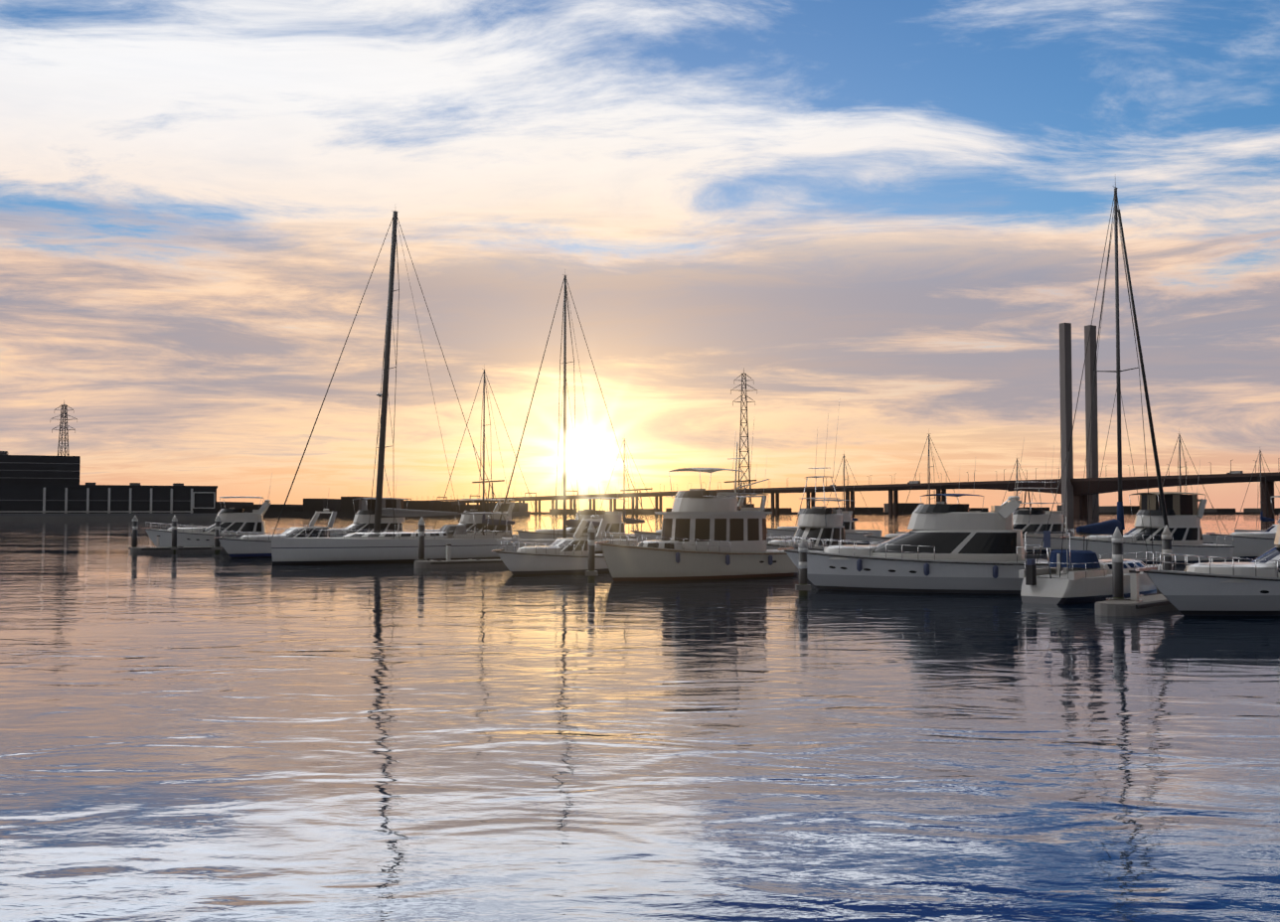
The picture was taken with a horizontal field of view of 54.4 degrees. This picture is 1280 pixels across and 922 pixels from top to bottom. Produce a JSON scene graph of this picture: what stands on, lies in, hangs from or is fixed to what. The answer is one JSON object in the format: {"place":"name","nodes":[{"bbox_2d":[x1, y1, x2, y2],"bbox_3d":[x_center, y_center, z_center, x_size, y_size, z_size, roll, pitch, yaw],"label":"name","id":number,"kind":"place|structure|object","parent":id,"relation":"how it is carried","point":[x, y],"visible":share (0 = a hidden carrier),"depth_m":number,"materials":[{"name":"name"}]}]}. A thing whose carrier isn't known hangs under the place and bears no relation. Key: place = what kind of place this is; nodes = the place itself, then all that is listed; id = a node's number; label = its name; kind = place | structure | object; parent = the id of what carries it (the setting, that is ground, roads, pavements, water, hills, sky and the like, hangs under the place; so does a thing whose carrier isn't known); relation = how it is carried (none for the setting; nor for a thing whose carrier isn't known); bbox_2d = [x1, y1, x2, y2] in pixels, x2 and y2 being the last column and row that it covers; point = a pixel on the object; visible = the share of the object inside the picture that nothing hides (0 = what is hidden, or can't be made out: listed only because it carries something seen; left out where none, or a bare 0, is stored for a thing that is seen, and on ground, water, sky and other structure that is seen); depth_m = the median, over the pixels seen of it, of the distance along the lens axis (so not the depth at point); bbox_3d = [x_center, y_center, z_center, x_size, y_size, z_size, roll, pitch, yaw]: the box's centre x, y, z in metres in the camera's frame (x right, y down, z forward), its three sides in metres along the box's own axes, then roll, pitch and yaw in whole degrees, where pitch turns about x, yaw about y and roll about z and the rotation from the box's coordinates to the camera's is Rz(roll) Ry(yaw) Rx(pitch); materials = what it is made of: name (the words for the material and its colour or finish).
{"place":"outdoors","nodes":[
{"label":"outdoors","id":0,"kind":"place"},
{"bbox_2d":[50,402,77,456],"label":"transmission tower","id":1,"kind":"structure","parent":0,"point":[66,424],"depth_m":536.00,"materials":[{"name":"grey metal"}]},
{"bbox_2d":[0,514,1279,921],"bbox_3d":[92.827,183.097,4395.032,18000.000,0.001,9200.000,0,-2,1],"label":"water","id":2,"kind":"structure","parent":0,"point":[205,737],"depth_m":20.42,"materials":[{"name":"blue liquid"}]},
{"bbox_2d":[0,451,217,521],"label":"wharf building","id":3,"kind":"structure","parent":2,"relation":"on","point":[39,488],"depth_m":501.46,"materials":[{"name":"black concrete"}]},
{"bbox_2d":[128,515,140,549],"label":"pile","id":4,"kind":"object","parent":2,"relation":"in","point":[134,531],"visible":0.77,"depth_m":118.48,"materials":[{"name":"grey"}]},
{"bbox_2d":[168,515,179,552],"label":"pile","id":5,"kind":"object","parent":2,"relation":"in","point":[174,547],"visible":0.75,"depth_m":118.40,"materials":[{"name":"grey"}]},
{"bbox_2d":[130,534,236,552],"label":"pontoon","id":6,"kind":"object","parent":2,"relation":"on","point":[158,549],"visible":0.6,"depth_m":118.44,"materials":[{"name":"concrete"}]},
{"bbox_2d":[141,474,288,547],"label":"yacht","id":7,"kind":"object","parent":2,"relation":"on","point":[237,520],"visible":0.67,"depth_m":124.37,"materials":[{"name":"white plastic"}]},
{"bbox_2d":[211,515,223,552],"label":"pile","id":8,"kind":"object","parent":2,"relation":"in","point":[217,548],"visible":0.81,"depth_m":118.31,"materials":[{"name":"grey"}]},
{"bbox_2d":[213,487,336,557],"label":"yacht","id":9,"kind":"object","parent":2,"relation":"on","point":[257,546],"visible":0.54,"depth_m":105.98,"materials":[{"name":"white plastic"}]},
{"bbox_2d":[284,477,428,537],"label":"yacht","id":10,"kind":"object","parent":2,"relation":"on","point":[362,518],"visible":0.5,"depth_m":130.86,"materials":[{"name":"white plastic"}]},
{"bbox_2d":[271,210,518,564],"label":"sloop","id":11,"kind":"object","parent":2,"relation":"on","point":[377,546],"visible":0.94,"depth_m":96.44,"materials":[{"name":"white plastic"}]},
{"bbox_2d":[415,516,427,561],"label":"pile","id":12,"kind":"object","parent":2,"relation":"in","point":[421,524],"visible":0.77,"depth_m":87.88,"materials":[{"name":"grey"}]},
{"bbox_2d":[394,472,535,536],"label":"yacht","id":13,"kind":"object","parent":2,"relation":"on","point":[467,520],"visible":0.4,"depth_m":130.84,"materials":[{"name":"white plastic"}]},
{"bbox_2d":[414,543,537,568],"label":"pontoon","id":14,"kind":"object","parent":2,"relation":"on","point":[448,562],"visible":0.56,"depth_m":86.47,"materials":[{"name":"concrete"}]},
{"bbox_2d":[433,369,546,539],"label":"sloop","id":15,"kind":"object","parent":2,"relation":"on","point":[486,522],"visible":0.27,"depth_m":130.18,"materials":[{"name":"white plastic"}]},
{"bbox_2d":[491,485,634,574],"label":"cruiser","id":16,"kind":"object","parent":2,"relation":"on","point":[563,556],"visible":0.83,"depth_m":77.67,"materials":[{"name":"white plastic"}]},
{"bbox_2d":[495,274,651,553],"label":"sloop","id":17,"kind":"object","parent":2,"relation":"on","point":[570,523],"visible":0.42,"depth_m":116.17,"materials":[{"name":"white plastic"}]},
{"bbox_2d":[513,470,636,539],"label":"yacht","id":18,"kind":"object","parent":2,"relation":"on","point":[615,524],"visible":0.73,"depth_m":127.05,"materials":[{"name":"white plastic"}]},
{"bbox_2d":[585,521,597,580],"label":"pile","id":19,"kind":"object","parent":2,"relation":"in","point":[591,572],"visible":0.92,"depth_m":70.28,"materials":[{"name":"grey"}]},
{"bbox_2d":[599,439,661,535],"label":"sloop","id":20,"kind":"object","parent":2,"relation":"on","point":[626,521],"visible":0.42,"depth_m":147.44,"materials":[{"name":"white plastic"}]},
{"bbox_2d":[594,423,799,581],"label":"trawler","id":21,"kind":"object","parent":2,"relation":"on","point":[711,535],"visible":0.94,"depth_m":71.44,"materials":[{"name":"white plastic"}]},
{"bbox_2d":[630,459,791,543],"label":"yacht","id":22,"kind":"object","parent":2,"relation":"on","point":[659,532],"visible":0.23,"depth_m":116.12,"materials":[{"name":"white plastic"}]},
{"bbox_2d":[730,367,757,507],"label":"transmission tower","id":23,"kind":"structure","parent":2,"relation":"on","point":[747,447],"depth_m":899.31,"materials":[{"name":"grey metal"}]},
{"bbox_2d":[795,538,811,596],"bbox_3d":[7.512,5.381,57.307,0.680,3.620,0.680,0,-2,1],"label":"pile","id":24,"kind":"object","parent":2,"relation":"in","point":[803,586],"visible":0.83,"depth_m":57.15,"materials":[{"name":"grey"}]},
{"bbox_2d":[766,404,852,551],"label":"sportfish","id":25,"kind":"object","parent":2,"relation":"on","point":[816,523],"visible":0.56,"depth_m":84.77,"materials":[{"name":"white plastic"}]},
{"bbox_2d":[766,467,872,543],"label":"yacht","id":26,"kind":"object","parent":2,"relation":"on","point":[850,532],"visible":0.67,"depth_m":150.34,"materials":[{"name":"white plastic"}]},
{"bbox_2d":[826,455,881,536],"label":"sloop","id":27,"kind":"object","parent":2,"relation":"on","point":[876,533],"visible":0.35,"depth_m":181.92,"materials":[{"name":"white plastic"}]},
{"bbox_2d":[777,439,1050,594],"bbox_3d":[13.479,3.083,60.860,13.510,8.302,5.040,0,-2,12],"label":"motor yacht","id":28,"kind":"object","parent":2,"relation":"on","point":[953,549],"visible":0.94,"depth_m":58.95,"materials":[{"name":"white plastic"}]},
{"bbox_2d":[863,463,983,545],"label":"yacht","id":29,"kind":"object","parent":2,"relation":"on","point":[885,538],"visible":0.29,"depth_m":98.77,"materials":[{"name":"white plastic"}]},
{"bbox_2d":[896,433,959,533],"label":"sloop","id":30,"kind":"object","parent":2,"relation":"on","point":[928,476],"visible":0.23,"depth_m":155.30,"materials":[{"name":"white plastic"}]},
{"bbox_2d":[1001,458,1040,510],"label":"sloop","id":31,"kind":"object","parent":2,"relation":"on","point":[1017,461],"visible":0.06,"depth_m":174.93,"materials":[{"name":"white plastic"}]},
{"bbox_2d":[1012,435,1083,552],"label":"yacht","id":32,"kind":"object","parent":2,"relation":"on","point":[1026,520],"visible":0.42,"depth_m":120.71,"materials":[{"name":"white plastic"}]},
{"bbox_2d":[1059,322,1099,516],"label":"bolte towers","id":33,"kind":"structure","parent":2,"relation":"on","point":[1065,380],"depth_m":1037.20,"materials":[{"name":"concrete"}]},
{"bbox_2d":[1018,181,1173,604],"bbox_3d":[21.722,-3.391,57.762,3.698,20.546,14.805,-2,-3,44],"label":"sloop","id":34,"kind":"object","parent":2,"relation":"on","point":[1083,576],"visible":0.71,"depth_m":55.09,"materials":[{"name":"white plastic"}]},
{"bbox_2d":[1111,526,1129,600],"bbox_3d":[18.507,4.684,48.183,0.680,4.270,0.680,0,-2,1],"label":"pile","id":35,"kind":"object","parent":2,"relation":"in","point":[1117,565],"visible":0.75,"depth_m":48.05,"materials":[{"name":"grey"}]},
{"bbox_2d":[1094,570,1177,616],"bbox_3d":[22.517,5.303,51.471,1.620,1.900,15.026,-2,-3,44],"label":"pontoon","id":36,"kind":"object","parent":2,"relation":"on","point":[1136,604],"visible":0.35,"depth_m":47.02,"materials":[{"name":"concrete"}]},
{"bbox_2d":[1059,462,1240,564],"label":"yacht","id":37,"kind":"object","parent":2,"relation":"on","point":[1185,514],"visible":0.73,"depth_m":93.20,"materials":[{"name":"white plastic"}]},
{"bbox_2d":[1156,524,1171,594],"bbox_3d":[23.140,4.946,54.613,0.680,4.270,0.680,0,-2,1],"label":"pile","id":38,"kind":"object","parent":2,"relation":"in","point":[1166,541],"visible":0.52,"depth_m":54.50,"materials":[{"name":"grey"}]},
{"bbox_2d":[1162,433,1229,543],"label":"sloop","id":39,"kind":"object","parent":2,"relation":"on","point":[1206,539],"visible":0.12,"depth_m":146.19,"materials":[{"name":"white plastic"}]},
{"bbox_2d":[1135,517,1279,616],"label":"cruiser","id":40,"kind":"object","parent":2,"relation":"on","point":[1238,588],"visible":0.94,"depth_m":45.76,"materials":[{"name":"white plastic"}]},
{"bbox_2d":[1206,495,1279,558],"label":"yacht","id":41,"kind":"object","parent":2,"relation":"on","point":[1250,545],"visible":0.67,"depth_m":101.91,"materials":[{"name":"white plastic"}]},
{"bbox_2d":[1234,450,1279,532],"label":"sloop","id":42,"kind":"object","parent":2,"relation":"on","point":[1263,519],"visible":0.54,"depth_m":174.20,"materials":[{"name":"white plastic"}]},
{"bbox_2d":[0,0,1279,511],"label":"sky","id":43,"kind":"structure","parent":0,"point":[892,214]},
{"bbox_2d":[216,480,1279,517],"bbox_3d":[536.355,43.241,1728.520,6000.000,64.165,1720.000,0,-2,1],"label":"shore land","id":44,"kind":"structure","parent":0,"point":[343,507],"depth_m":929.11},
{"bbox_2d":[406,460,1279,517],"bbox_3d":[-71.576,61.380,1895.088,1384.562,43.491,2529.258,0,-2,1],"label":"bridge","id":45,"kind":"structure","parent":0,"point":[1108,485],"depth_m":1117.74,"materials":[{"name":"concrete"}]}
]}

